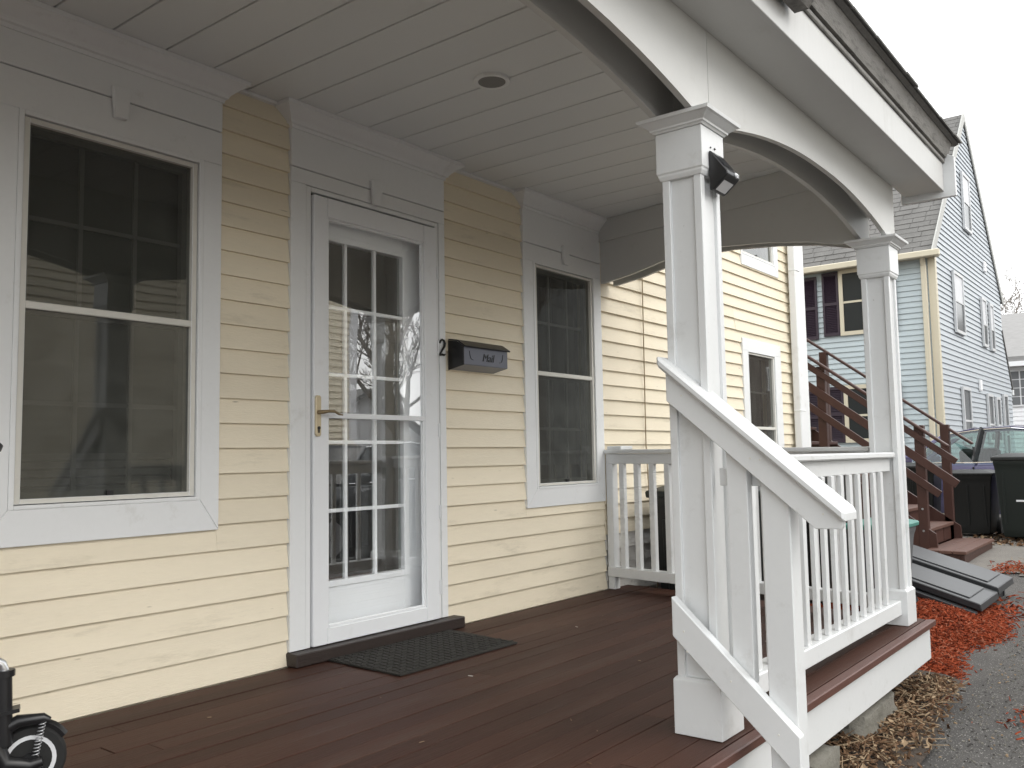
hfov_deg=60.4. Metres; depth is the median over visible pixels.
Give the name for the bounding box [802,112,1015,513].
blue house
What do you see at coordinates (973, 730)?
gravel specks
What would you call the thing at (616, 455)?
porch railing
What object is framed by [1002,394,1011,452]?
window
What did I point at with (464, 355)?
mailbox
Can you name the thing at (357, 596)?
front door
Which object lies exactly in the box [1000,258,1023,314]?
bare tree
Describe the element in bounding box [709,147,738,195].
solar wall light
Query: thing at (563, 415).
window
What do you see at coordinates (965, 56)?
sky
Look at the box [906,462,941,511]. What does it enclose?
trash cart
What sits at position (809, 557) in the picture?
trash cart
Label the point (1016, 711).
mulch
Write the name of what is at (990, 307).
window
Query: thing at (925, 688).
leaf litter
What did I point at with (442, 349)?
house number
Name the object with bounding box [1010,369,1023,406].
window
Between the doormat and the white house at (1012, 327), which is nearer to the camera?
the doormat
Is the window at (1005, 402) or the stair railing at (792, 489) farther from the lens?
the window at (1005, 402)
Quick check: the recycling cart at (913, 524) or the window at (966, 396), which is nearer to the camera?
the recycling cart at (913, 524)
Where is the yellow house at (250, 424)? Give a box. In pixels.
[0,0,810,722]
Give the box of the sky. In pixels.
[850,0,1023,314]
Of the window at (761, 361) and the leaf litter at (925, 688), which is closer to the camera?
the leaf litter at (925, 688)
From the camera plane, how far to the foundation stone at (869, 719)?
3.76 m
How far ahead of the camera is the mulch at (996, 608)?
6.72 m
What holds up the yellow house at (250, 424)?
on the ground
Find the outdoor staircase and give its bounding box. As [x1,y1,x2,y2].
[806,338,993,561]
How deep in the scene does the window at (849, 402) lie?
16.85 m
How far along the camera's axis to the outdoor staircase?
10.27 m
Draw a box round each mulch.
[810,596,1023,704]
[971,697,1023,739]
[986,592,1023,642]
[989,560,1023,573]
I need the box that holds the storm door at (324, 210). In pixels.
[310,194,441,646]
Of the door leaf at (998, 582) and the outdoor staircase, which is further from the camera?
the outdoor staircase
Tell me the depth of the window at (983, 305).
19.55 m
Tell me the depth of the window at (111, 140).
3.24 m
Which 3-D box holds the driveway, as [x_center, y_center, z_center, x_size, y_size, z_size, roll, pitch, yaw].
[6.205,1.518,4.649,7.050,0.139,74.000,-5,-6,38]
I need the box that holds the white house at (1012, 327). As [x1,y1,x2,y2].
[1001,313,1023,452]
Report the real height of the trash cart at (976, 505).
0.900 m
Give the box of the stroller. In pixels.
[0,443,67,767]
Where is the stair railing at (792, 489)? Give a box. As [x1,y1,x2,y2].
[657,357,856,767]
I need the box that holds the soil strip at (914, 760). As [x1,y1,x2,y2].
[829,669,960,767]
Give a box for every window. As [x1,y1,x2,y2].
[0,0,250,547]
[512,187,606,507]
[739,247,777,277]
[740,337,784,447]
[838,268,863,335]
[843,384,868,442]
[951,270,966,335]
[960,171,972,234]
[961,386,974,444]
[980,297,988,347]
[986,393,995,442]
[988,303,995,351]
[995,397,1003,442]
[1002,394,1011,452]
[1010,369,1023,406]
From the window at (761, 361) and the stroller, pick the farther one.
the window at (761, 361)
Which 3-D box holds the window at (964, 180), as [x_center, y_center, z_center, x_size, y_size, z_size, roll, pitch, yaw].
[9.703,-3.858,18.795,0.045,1.240,0.740,-5,-6,38]
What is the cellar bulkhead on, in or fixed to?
on the ground
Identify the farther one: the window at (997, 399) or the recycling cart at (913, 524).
the window at (997, 399)
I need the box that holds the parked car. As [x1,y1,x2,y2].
[905,425,1023,513]
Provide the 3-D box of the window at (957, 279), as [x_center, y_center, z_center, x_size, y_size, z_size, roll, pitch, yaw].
[8.914,-1.604,17.540,0.045,1.230,0.880,-5,-6,38]
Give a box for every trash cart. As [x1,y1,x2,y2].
[645,486,764,600]
[806,475,850,604]
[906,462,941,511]
[952,469,1002,534]
[990,453,1023,537]
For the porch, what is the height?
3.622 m
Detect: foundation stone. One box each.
[809,743,842,767]
[830,690,897,744]
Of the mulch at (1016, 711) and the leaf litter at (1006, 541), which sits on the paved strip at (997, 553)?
the leaf litter at (1006, 541)
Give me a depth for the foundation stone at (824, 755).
3.24 m
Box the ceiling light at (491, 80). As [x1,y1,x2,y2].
[473,72,509,89]
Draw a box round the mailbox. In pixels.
[448,339,509,373]
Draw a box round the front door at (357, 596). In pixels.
[329,222,421,623]
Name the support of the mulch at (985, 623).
on the driveway
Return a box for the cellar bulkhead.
[912,545,1013,614]
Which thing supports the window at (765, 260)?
in the yellow house at (250, 424)
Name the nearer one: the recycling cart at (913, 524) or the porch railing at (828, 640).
the porch railing at (828, 640)
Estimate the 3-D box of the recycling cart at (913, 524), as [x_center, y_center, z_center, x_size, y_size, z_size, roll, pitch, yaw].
[2.611,1.337,6.165,0.377,0.800,0.601,-5,-6,38]
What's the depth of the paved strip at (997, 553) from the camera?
9.82 m
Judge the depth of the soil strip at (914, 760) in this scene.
3.73 m
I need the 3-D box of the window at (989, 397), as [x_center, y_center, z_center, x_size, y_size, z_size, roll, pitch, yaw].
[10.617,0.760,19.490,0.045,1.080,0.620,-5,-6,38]
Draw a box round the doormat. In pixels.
[329,629,516,675]
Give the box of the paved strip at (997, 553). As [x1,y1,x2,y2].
[938,533,1023,575]
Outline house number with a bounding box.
[439,339,445,355]
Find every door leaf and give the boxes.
[912,545,1013,593]
[912,563,998,611]
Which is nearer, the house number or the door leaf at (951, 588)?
the house number
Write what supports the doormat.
on the porch
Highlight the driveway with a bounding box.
[917,573,1023,767]
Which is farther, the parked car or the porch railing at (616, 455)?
the parked car
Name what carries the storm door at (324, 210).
in the yellow house at (250, 424)
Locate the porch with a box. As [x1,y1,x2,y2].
[37,0,961,767]
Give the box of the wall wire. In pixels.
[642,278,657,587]
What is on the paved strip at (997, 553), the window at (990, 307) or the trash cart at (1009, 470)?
the trash cart at (1009, 470)
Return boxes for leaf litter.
[825,669,966,767]
[968,532,1023,545]
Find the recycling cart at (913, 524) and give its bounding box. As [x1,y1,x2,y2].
[846,518,918,602]
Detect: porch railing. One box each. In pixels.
[604,446,869,606]
[752,452,901,692]
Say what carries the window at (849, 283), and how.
in the blue house at (955, 370)
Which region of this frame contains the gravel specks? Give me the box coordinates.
[930,634,1023,767]

